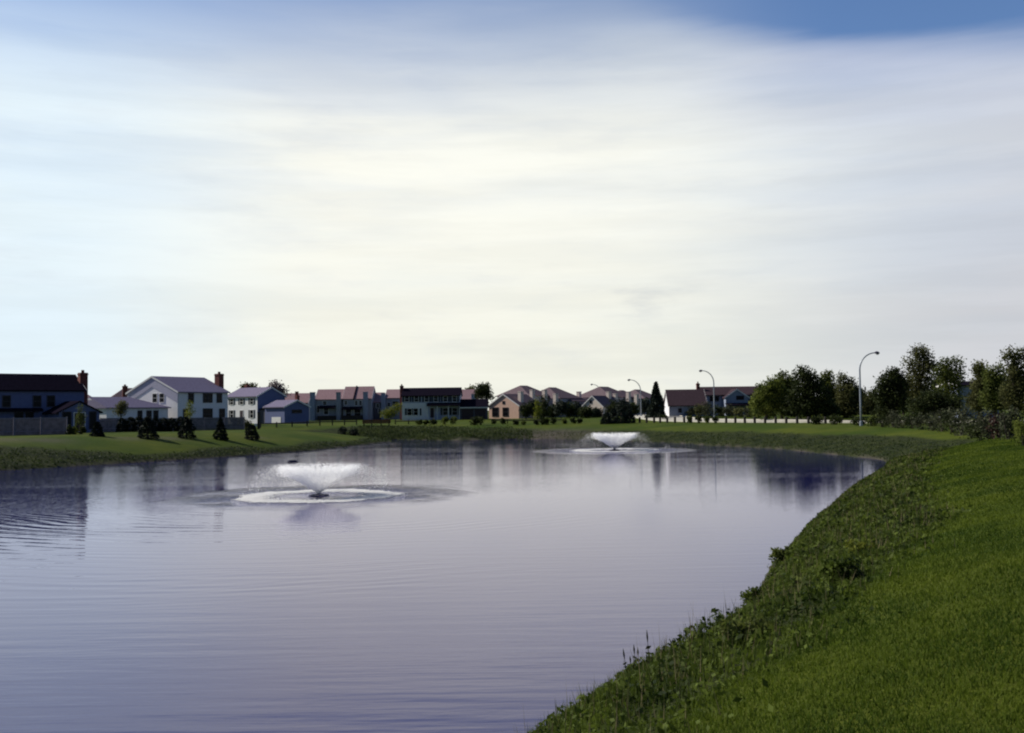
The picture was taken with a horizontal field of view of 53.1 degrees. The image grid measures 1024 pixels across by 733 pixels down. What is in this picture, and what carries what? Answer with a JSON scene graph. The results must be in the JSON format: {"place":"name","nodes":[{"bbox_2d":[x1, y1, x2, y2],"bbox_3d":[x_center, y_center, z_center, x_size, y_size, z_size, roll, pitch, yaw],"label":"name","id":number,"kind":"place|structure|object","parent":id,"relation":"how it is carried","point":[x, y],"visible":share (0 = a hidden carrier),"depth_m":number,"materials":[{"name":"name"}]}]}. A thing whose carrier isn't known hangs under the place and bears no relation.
{"place":"outdoors","nodes":[
{"label":"outdoors","id":0,"kind":"place"},
{"bbox_2d":[0,439,885,732],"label":"water","id":1,"kind":"structure","parent":0,"point":[508,585],"depth_m":27.21,"materials":[{"name":"liquid"}]},
{"bbox_2d":[231,461,407,502],"bbox_3d":[-10.059,6.053,53.927,9.033,2.005,8.824,-1,-2,0],"label":"fountain","id":2,"kind":"object","parent":1,"relation":"on","point":[322,480],"visible":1,"depth_m":53.17,"materials":[{"name":"white liquid"}]},
{"bbox_2d":[569,432,660,451],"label":"fountain","id":3,"kind":"object","parent":1,"relation":"in","point":[613,441],"visible":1,"depth_m":107.14,"materials":[{"name":"white liquid"}]},
{"bbox_2d":[0,407,1023,732],"bbox_3d":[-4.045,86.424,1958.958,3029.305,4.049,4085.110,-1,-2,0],"label":"ground","id":4,"kind":"structure","parent":0,"point":[272,437],"depth_m":93.40,"materials":[{"name":"green plant"}]},
{"bbox_2d":[0,417,67,435],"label":"board fence","id":5,"kind":"object","parent":4,"relation":"on","point":[36,426],"visible":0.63,"depth_m":111.29,"materials":[{"name":"grey wood"}]},
{"bbox_2d":[0,370,102,433],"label":"house","id":6,"kind":"structure","parent":4,"relation":"on","point":[40,395],"depth_m":124.20,"materials":[{"name":"blue"}]},
{"bbox_2d":[2,395,10,406],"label":"window","id":7,"kind":"structure","parent":6,"relation":"in","point":[6,399],"depth_m":122.05,"materials":[{"name":"black glass"}]},
{"bbox_2d":[33,395,41,406],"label":"window","id":8,"kind":"structure","parent":6,"relation":"in","point":[37,399],"depth_m":124.30,"materials":[{"name":"black glass"}]},
{"bbox_2d":[47,395,54,406],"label":"window","id":9,"kind":"structure","parent":6,"relation":"in","point":[50,398],"depth_m":125.34,"materials":[{"name":"black glass"}]},
{"bbox_2d":[73,412,85,431],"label":"door","id":10,"kind":"structure","parent":6,"relation":"in","point":[74,414],"depth_m":122.32,"materials":[{"name":"white"}]},
{"bbox_2d":[89,411,96,428],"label":"window","id":11,"kind":"structure","parent":6,"relation":"in","point":[92,414],"depth_m":123.42,"materials":[{"name":"black glass"}]},
{"bbox_2d":[75,405,87,431],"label":"young tree","id":12,"kind":"object","parent":4,"relation":"on","point":[79,417],"visible":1,"depth_m":115.79,"materials":[{"name":"green plant"}]},
{"bbox_2d":[89,421,104,436],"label":"evergreen shrub","id":13,"kind":"object","parent":4,"relation":"on","point":[97,426],"visible":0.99,"depth_m":103.57,"materials":[{"name":"green plant"}]},
{"bbox_2d":[99,419,116,431],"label":"board fence","id":14,"kind":"object","parent":4,"relation":"on","point":[108,425],"visible":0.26,"depth_m":135.06,"materials":[{"name":"grey wood"}]},
{"bbox_2d":[110,400,128,428],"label":"young tree","id":15,"kind":"object","parent":4,"relation":"on","point":[120,409],"visible":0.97,"depth_m":135.77,"materials":[{"name":"green plant"}]},
{"bbox_2d":[111,384,131,396],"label":"house","id":16,"kind":"structure","parent":4,"relation":"on","point":[123,391],"depth_m":236.60,"materials":[{"name":"brown"}]},
{"bbox_2d":[115,418,129,431],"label":"hedge evergreen","id":17,"kind":"object","parent":4,"relation":"on","point":[119,425],"visible":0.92,"depth_m":130.46,"materials":[{"name":"green plant"}]},
{"bbox_2d":[123,417,137,431],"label":"hedge evergreen","id":18,"kind":"object","parent":4,"relation":"on","point":[132,424],"visible":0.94,"depth_m":130.92,"materials":[{"name":"green plant"}]},
{"bbox_2d":[137,416,159,438],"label":"evergreen shrub","id":19,"kind":"object","parent":4,"relation":"on","point":[144,428],"visible":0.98,"depth_m":105.48,"materials":[{"name":"green plant"}]},
{"bbox_2d":[88,372,229,425],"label":"house","id":20,"kind":"structure","parent":4,"relation":"on","point":[160,396],"depth_m":162.47,"materials":[{"name":"white"}]},
{"bbox_2d":[203,408,212,419],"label":"window","id":21,"kind":"structure","parent":20,"relation":"in","point":[207,412],"depth_m":165.24,"materials":[{"name":"black glass"}]},
{"bbox_2d":[157,418,170,431],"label":"hedge evergreen","id":22,"kind":"object","parent":4,"relation":"on","point":[163,421],"visible":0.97,"depth_m":132.52,"materials":[{"name":"green plant"}]},
{"bbox_2d":[100,417,244,430],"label":"board fence","id":23,"kind":"object","parent":4,"relation":"on","point":[200,423],"visible":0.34,"depth_m":144.20,"materials":[{"name":"wood"}]},
{"bbox_2d":[166,418,178,431],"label":"hedge evergreen","id":24,"kind":"object","parent":4,"relation":"on","point":[173,424],"visible":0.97,"depth_m":132.93,"materials":[{"name":"green plant"}]},
{"bbox_2d":[177,416,195,438],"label":"evergreen shrub","id":25,"kind":"object","parent":4,"relation":"on","point":[186,424],"visible":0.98,"depth_m":109.56,"materials":[{"name":"green plant"}]},
{"bbox_2d":[0,436,391,468],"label":"bank weeds","id":26,"kind":"object","parent":4,"relation":"on","point":[183,457],"visible":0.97,"depth_m":95.33,"materials":[{"name":"green plant"}]},
{"bbox_2d":[212,417,228,439],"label":"evergreen shrub","id":27,"kind":"object","parent":4,"relation":"on","point":[220,432],"visible":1,"depth_m":112.58,"materials":[{"name":"green plant"}]},
{"bbox_2d":[244,424,259,439],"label":"evergreen shrub","id":28,"kind":"object","parent":4,"relation":"on","point":[255,435],"visible":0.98,"depth_m":116.50,"materials":[{"name":"green plant"}]},
{"bbox_2d":[228,383,286,423],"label":"house","id":29,"kind":"structure","parent":4,"relation":"on","point":[247,402],"depth_m":202.47,"materials":[{"name":"white"}]},
{"bbox_2d":[267,379,290,395],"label":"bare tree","id":30,"kind":"object","parent":4,"relation":"on","point":[276,385],"visible":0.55,"depth_m":235.55,"materials":[{"name":"green plant"}]},
{"bbox_2d":[263,394,310,423],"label":"garage","id":31,"kind":"structure","parent":4,"relation":"on","point":[284,411],"depth_m":190.03,"materials":[{"name":"blue"}]},
{"bbox_2d":[285,391,309,419],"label":"townhouse","id":32,"kind":"structure","parent":4,"relation":"on","point":[305,398],"depth_m":257.98,"materials":[{"name":"pink"}]},
{"bbox_2d":[260,420,356,427],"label":"rail fence","id":33,"kind":"object","parent":4,"relation":"on","point":[307,422],"visible":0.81,"depth_m":166.70,"materials":[{"name":"brown wood"}]},
{"bbox_2d":[310,389,344,420],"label":"townhouse","id":34,"kind":"structure","parent":4,"relation":"on","point":[326,404],"depth_m":235.76,"materials":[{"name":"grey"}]},
{"bbox_2d":[342,386,375,419],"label":"townhouse","id":35,"kind":"structure","parent":4,"relation":"on","point":[357,402],"depth_m":235.84,"materials":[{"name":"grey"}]},
{"bbox_2d":[362,419,390,425],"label":"rail fence","id":36,"kind":"object","parent":4,"relation":"on","point":[377,421],"visible":0.93,"depth_m":168.08,"materials":[{"name":"brown wood"}]},
{"bbox_2d":[373,392,384,418],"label":"townhouse","id":37,"kind":"structure","parent":4,"relation":"on","point":[379,402],"depth_m":238.77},
{"bbox_2d":[380,402,403,418],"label":"shrub","id":38,"kind":"object","parent":4,"relation":"on","point":[392,412],"visible":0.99,"depth_m":213.37,"materials":[{"name":"green plant"}]},
{"bbox_2d":[385,389,399,418],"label":"townhouse","id":39,"kind":"structure","parent":4,"relation":"on","point":[392,396],"depth_m":241.89,"materials":[{"name":"pink"}]},
{"bbox_2d":[346,424,532,439],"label":"bank weeds","id":40,"kind":"object","parent":4,"relation":"on","point":[451,433],"visible":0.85,"depth_m":159.26,"materials":[{"name":"green plant"}]},
{"bbox_2d":[400,384,488,419],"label":"house","id":41,"kind":"structure","parent":4,"relation":"on","point":[429,403],"depth_m":221.81,"materials":[{"name":"blue"}]},
{"bbox_2d":[462,409,472,419],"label":"garage door","id":42,"kind":"structure","parent":41,"relation":"in","point":[467,414],"depth_m":220.51,"materials":[{"name":"paint"}]},
{"bbox_2d":[462,389,474,398],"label":"townhouse","id":43,"kind":"structure","parent":4,"relation":"on","point":[467,394],"depth_m":264.51,"materials":[{"name":"pink"}]},
{"bbox_2d":[472,382,494,402],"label":"distant tree","id":44,"kind":"object","parent":4,"relation":"on","point":[481,392],"visible":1,"depth_m":245.53,"materials":[{"name":"green plant"}]},
{"bbox_2d":[518,402,533,418],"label":"dark tree","id":45,"kind":"object","parent":4,"relation":"on","point":[525,410],"visible":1,"depth_m":213.32,"materials":[{"name":"green plant"}]},
{"bbox_2d":[533,397,542,419],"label":"young tree","id":46,"kind":"object","parent":4,"relation":"on","point":[537,413],"visible":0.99,"depth_m":189.66,"materials":[{"name":"green plant"}]},
{"bbox_2d":[489,385,587,418],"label":"townhouse","id":47,"kind":"structure","parent":4,"relation":"on","point":[505,405],"depth_m":231.97,"materials":[{"name":"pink paint"}]},
{"bbox_2d":[537,394,551,419],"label":"dark tree","id":48,"kind":"object","parent":4,"relation":"on","point":[545,410],"visible":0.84,"depth_m":193.43,"materials":[{"name":"green plant"}]},
{"bbox_2d":[551,398,569,418],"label":"dark tree","id":49,"kind":"object","parent":4,"relation":"on","point":[561,407],"visible":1,"depth_m":213.22,"materials":[{"name":"green plant"}]},
{"bbox_2d":[563,401,577,417],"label":"dark tree","id":50,"kind":"object","parent":4,"relation":"on","point":[571,410],"visible":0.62,"depth_m":218.48,"materials":[{"name":"green plant"}]},
{"bbox_2d":[577,405,594,417],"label":"dark tree","id":51,"kind":"object","parent":4,"relation":"on","point":[586,412],"visible":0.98,"depth_m":213.42,"materials":[{"name":"green plant"}]},
{"bbox_2d":[591,407,605,417],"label":"dark tree","id":52,"kind":"object","parent":4,"relation":"on","point":[597,412],"visible":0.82,"depth_m":218.32,"materials":[{"name":"green plant"}]},
{"bbox_2d":[599,412,613,423],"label":"evergreen shrub","id":53,"kind":"object","parent":4,"relation":"on","point":[606,417],"visible":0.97,"depth_m":166.39,"materials":[{"name":"green plant"}]},
{"bbox_2d":[576,387,663,414],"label":"townhouse","id":54,"kind":"structure","parent":4,"relation":"on","point":[599,397],"depth_m":251.76,"materials":[{"name":"paint"}]},
{"bbox_2d":[613,408,628,423],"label":"evergreen shrub","id":55,"kind":"object","parent":4,"relation":"on","point":[620,416],"visible":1,"depth_m":166.48,"materials":[{"name":"green plant"}]},
{"bbox_2d":[615,397,632,413],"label":"dark tree","id":56,"kind":"object","parent":4,"relation":"on","point":[623,404],"visible":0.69,"depth_m":213.53,"materials":[{"name":"green plant"}]},
{"bbox_2d":[623,409,635,422],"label":"evergreen shrub","id":57,"kind":"object","parent":4,"relation":"on","point":[630,417],"visible":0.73,"depth_m":168.44,"materials":[{"name":"green plant"}]},
{"bbox_2d":[637,397,649,414],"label":"dark tree","id":58,"kind":"object","parent":4,"relation":"on","point":[644,406],"visible":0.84,"depth_m":223.40,"materials":[{"name":"green plant"}]},
{"bbox_2d":[644,381,665,417],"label":"spruce tree","id":59,"kind":"object","parent":4,"relation":"on","point":[656,409],"visible":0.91,"depth_m":185.24,"materials":[{"name":"green plant"}]},
{"bbox_2d":[663,389,706,415],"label":"house","id":60,"kind":"structure","parent":4,"relation":"on","point":[678,402],"depth_m":188.85,"materials":[{"name":"brown stone"}]},
{"bbox_2d":[701,402,715,417],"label":"shrub","id":61,"kind":"object","parent":4,"relation":"on","point":[707,409],"visible":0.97,"depth_m":179.78,"materials":[{"name":"green plant"}]},
{"bbox_2d":[459,448,970,732],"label":"dry stems","id":62,"kind":"object","parent":4,"relation":"on","point":[770,595],"visible":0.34,"depth_m":13.06,"materials":[{"name":"green plant"}]},
{"bbox_2d":[722,404,734,416],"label":"shrub","id":63,"kind":"object","parent":4,"relation":"on","point":[726,410],"visible":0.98,"depth_m":181.49,"materials":[{"name":"green plant"}]},
{"bbox_2d":[696,382,775,415],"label":"house","id":64,"kind":"structure","parent":4,"relation":"on","point":[737,396],"depth_m":195.85,"materials":[{"name":"blue stone"}]},
{"bbox_2d":[715,612,774,647],"bbox_3d":[2.394,2.703,10.385,0.603,0.432,0.567,-1,-2,0],"label":"weed plant","id":65,"kind":"object","parent":4,"relation":"on","point":[741,627],"visible":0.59,"depth_m":10.38,"materials":[{"name":"green plant"}]},
{"bbox_2d":[739,586,761,603],"bbox_3d":[5.074,4.861,21.592,0.576,0.464,0.512,-1,-2,0],"label":"weed plant","id":66,"kind":"object","parent":4,"relation":"on","point":[748,595],"visible":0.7,"depth_m":21.58,"materials":[{"name":"green plant"}]},
{"bbox_2d":[526,429,975,461],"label":"bank weeds","id":67,"kind":"object","parent":4,"relation":"on","point":[817,442],"visible":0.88,"depth_m":104.03,"materials":[{"name":"green plant"}]},
{"bbox_2d":[519,447,990,732],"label":"bank weeds","id":68,"kind":"object","parent":4,"relation":"on","point":[841,521],"visible":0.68,"depth_m":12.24,"materials":[{"name":"green plant"}]},
{"bbox_2d":[746,374,789,418],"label":"bushy tree","id":69,"kind":"object","parent":4,"relation":"on","point":[767,398],"visible":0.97,"depth_m":159.30,"materials":[{"name":"green plant"}]},
{"bbox_2d":[768,546,789,562],"bbox_3d":[7.163,5.049,27.336,0.640,0.535,0.565,-1,-2,0],"label":"weed plant","id":70,"kind":"object","parent":4,"relation":"on","point":[777,553],"visible":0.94,"depth_m":27.27,"materials":[{"name":"green plant"}]},
{"bbox_2d":[774,368,798,418],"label":"bushy tree","id":71,"kind":"object","parent":4,"relation":"on","point":[787,379],"visible":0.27,"depth_m":165.43,"materials":[{"name":"green plant"}]},
{"bbox_2d":[636,415,982,422],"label":"kerb","id":72,"kind":"structure","parent":4,"relation":"on","point":[846,421],"depth_m":153.79,"materials":[{"name":"concrete"}]},
{"bbox_2d":[780,364,842,419],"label":"dark tree","id":73,"kind":"object","parent":4,"relation":"on","point":[800,402],"visible":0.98,"depth_m":156.90,"materials":[{"name":"green plant"}]},
{"bbox_2d":[819,368,842,416],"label":"bushy tree","id":74,"kind":"object","parent":4,"relation":"on","point":[828,376],"visible":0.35,"depth_m":167.31,"materials":[{"name":"green plant"}]},
{"bbox_2d":[826,414,843,424],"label":"shrub","id":75,"kind":"object","parent":4,"relation":"on","point":[835,420],"visible":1,"depth_m":128.53,"materials":[{"name":"green plant"}]},
{"bbox_2d":[815,553,870,583],"bbox_3d":[4.166,2.648,13.112,0.746,0.502,0.653,1,-3,-40],"label":"weed plant","id":76,"kind":"object","parent":4,"relation":"on","point":[830,568],"visible":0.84,"depth_m":13.04,"materials":[{"name":"green plant"}]},
{"bbox_2d":[832,370,867,417],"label":"bushy tree","id":77,"kind":"object","parent":4,"relation":"on","point":[848,393],"visible":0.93,"depth_m":163.17,"materials":[{"name":"green plant"}]},
{"bbox_2d":[844,538,876,556],"bbox_3d":[5.923,3.140,17.384,0.549,0.442,0.509,-1,-2,0],"label":"weed plant","id":78,"kind":"object","parent":4,"relation":"on","point":[859,546],"visible":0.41,"depth_m":17.39,"materials":[{"name":"green plant"}]},
{"bbox_2d":[855,388,879,414],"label":"distant tree","id":79,"kind":"object","parent":4,"relation":"on","point":[869,406],"visible":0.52,"depth_m":183.03,"materials":[{"name":"green plant"}]},
{"bbox_2d":[859,351,879,425],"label":"street lamp","id":80,"kind":"object","parent":4,"relation":"on","point":[861,421],"visible":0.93,"depth_m":118.93,"materials":[{"name":"metal"}]},
{"bbox_2d":[872,415,890,426],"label":"shrub","id":81,"kind":"object","parent":4,"relation":"on","point":[882,419],"visible":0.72,"depth_m":111.87,"materials":[{"name":"green plant"}]},
{"bbox_2d":[867,366,911,418],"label":"dark tree","id":82,"kind":"object","parent":4,"relation":"on","point":[893,384],"visible":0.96,"depth_m":137.37,"materials":[{"name":"green plant"}]},
{"bbox_2d":[884,409,901,426],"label":"shrub","id":83,"kind":"object","parent":4,"relation":"on","point":[892,415],"visible":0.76,"depth_m":109.51,"materials":[{"name":"green plant"}]},
{"bbox_2d":[892,415,914,427],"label":"shrub","id":84,"kind":"object","parent":4,"relation":"on","point":[899,421],"visible":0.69,"depth_m":106.78,"materials":[{"name":"grey plant"}]},
{"bbox_2d":[903,408,922,428],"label":"shrub","id":85,"kind":"object","parent":4,"relation":"on","point":[910,420],"visible":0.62,"depth_m":104.73,"materials":[{"name":"green plant"}]},
{"bbox_2d":[899,342,937,417],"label":"tall tree","id":86,"kind":"object","parent":4,"relation":"on","point":[920,369],"visible":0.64,"depth_m":141.58,"materials":[{"name":"green plant"}]},
{"bbox_2d":[910,412,931,429],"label":"shrub","id":87,"kind":"object","parent":4,"relation":"on","point":[920,421],"visible":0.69,"depth_m":100.66,"materials":[{"name":"grey plant"}]},
{"bbox_2d":[922,414,940,430],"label":"shrub","id":88,"kind":"object","parent":4,"relation":"on","point":[929,422],"visible":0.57,"depth_m":97.72,"materials":[{"name":"grey plant"}]},
{"bbox_2d":[905,387,965,416],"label":"dark tree","id":89,"kind":"object","parent":4,"relation":"on","point":[929,401],"visible":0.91,"depth_m":130.27,"materials":[{"name":"green plant"}]},
{"bbox_2d":[929,409,953,431],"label":"shrub","id":90,"kind":"object","parent":4,"relation":"on","point":[937,420],"visible":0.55,"depth_m":94.79,"materials":[{"name":"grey plant"}]},
{"bbox_2d":[930,355,968,418],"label":"tall tree","id":91,"kind":"object","parent":4,"relation":"on","point":[947,371],"visible":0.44,"depth_m":137.61,"materials":[{"name":"green plant"}]},
{"bbox_2d":[939,408,960,432],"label":"shrub","id":92,"kind":"object","parent":4,"relation":"on","point":[951,427],"visible":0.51,"depth_m":91.73,"materials":[{"name":"green plant"}]},
{"bbox_2d":[944,405,971,435],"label":"shrub","id":93,"kind":"object","parent":4,"relation":"on","point":[963,414],"visible":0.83,"depth_m":87.81,"materials":[{"name":"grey plant"}]},
{"bbox_2d":[936,381,998,417],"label":"house","id":94,"kind":"structure","parent":4,"relation":"on","point":[967,390],"depth_m":151.94,"materials":[{"name":"blue stone"}]},
{"bbox_2d":[956,413,981,437],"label":"shrub","id":95,"kind":"object","parent":4,"relation":"on","point":[965,421],"visible":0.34,"depth_m":83.84,"materials":[{"name":"grey plant"}]},
{"bbox_2d":[961,419,988,440],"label":"shrub","id":96,"kind":"object","parent":4,"relation":"on","point":[970,432],"visible":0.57,"depth_m":78.84,"materials":[{"name":"green plant"}]},
{"bbox_2d":[963,359,990,417],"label":"tall tree","id":97,"kind":"object","parent":4,"relation":"on","point":[971,399],"visible":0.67,"depth_m":119.54,"materials":[{"name":"green plant"}]},
{"bbox_2d":[972,408,1004,439],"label":"shrub","id":98,"kind":"object","parent":4,"relation":"on","point":[985,419],"visible":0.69,"depth_m":73.81,"materials":[{"name":"green plant"}]},
{"bbox_2d":[977,361,1007,416],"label":"bushy tree","id":99,"kind":"object","parent":4,"relation":"on","point":[991,383],"visible":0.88,"depth_m":111.64,"materials":[{"name":"green plant"}]},
{"bbox_2d":[983,410,1007,438],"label":"shrub","id":100,"kind":"object","parent":4,"relation":"on","point":[992,430],"visible":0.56,"depth_m":68.63,"materials":[{"name":"green plant"}]},
{"bbox_2d":[992,405,1022,439],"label":"shrub","id":101,"kind":"object","parent":4,"relation":"on","point":[1008,418],"visible":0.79,"depth_m":63.75,"materials":[{"name":"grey plant"}]},
{"bbox_2d":[996,343,1023,414],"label":"tall tree","id":102,"kind":"object","parent":4,"relation":"on","point":[1012,393],"visible":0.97,"depth_m":99.75,"materials":[{"name":"green plant"}]},
{"bbox_2d":[1010,417,1023,445],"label":"shrub","id":103,"kind":"object","parent":4,"relation":"on","point":[1019,426],"visible":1,"depth_m":46.84,"materials":[{"name":"green plant"}]},
{"bbox_2d":[0,0,1023,410],"label":"sky","id":104,"kind":"structure","parent":0,"point":[570,196],"materials":[{"name":"white"}]},
{"bbox_2d":[635,415,810,420],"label":"road","id":105,"kind":"structure","parent":0,"point":[672,417],"depth_m":175.86,"materials":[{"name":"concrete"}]},
{"bbox_2d":[658,437,1023,732],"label":"lawn grass","id":106,"kind":"structure","parent":0,"point":[996,454],"depth_m":8.02,"materials":[{"name":"green plant"}]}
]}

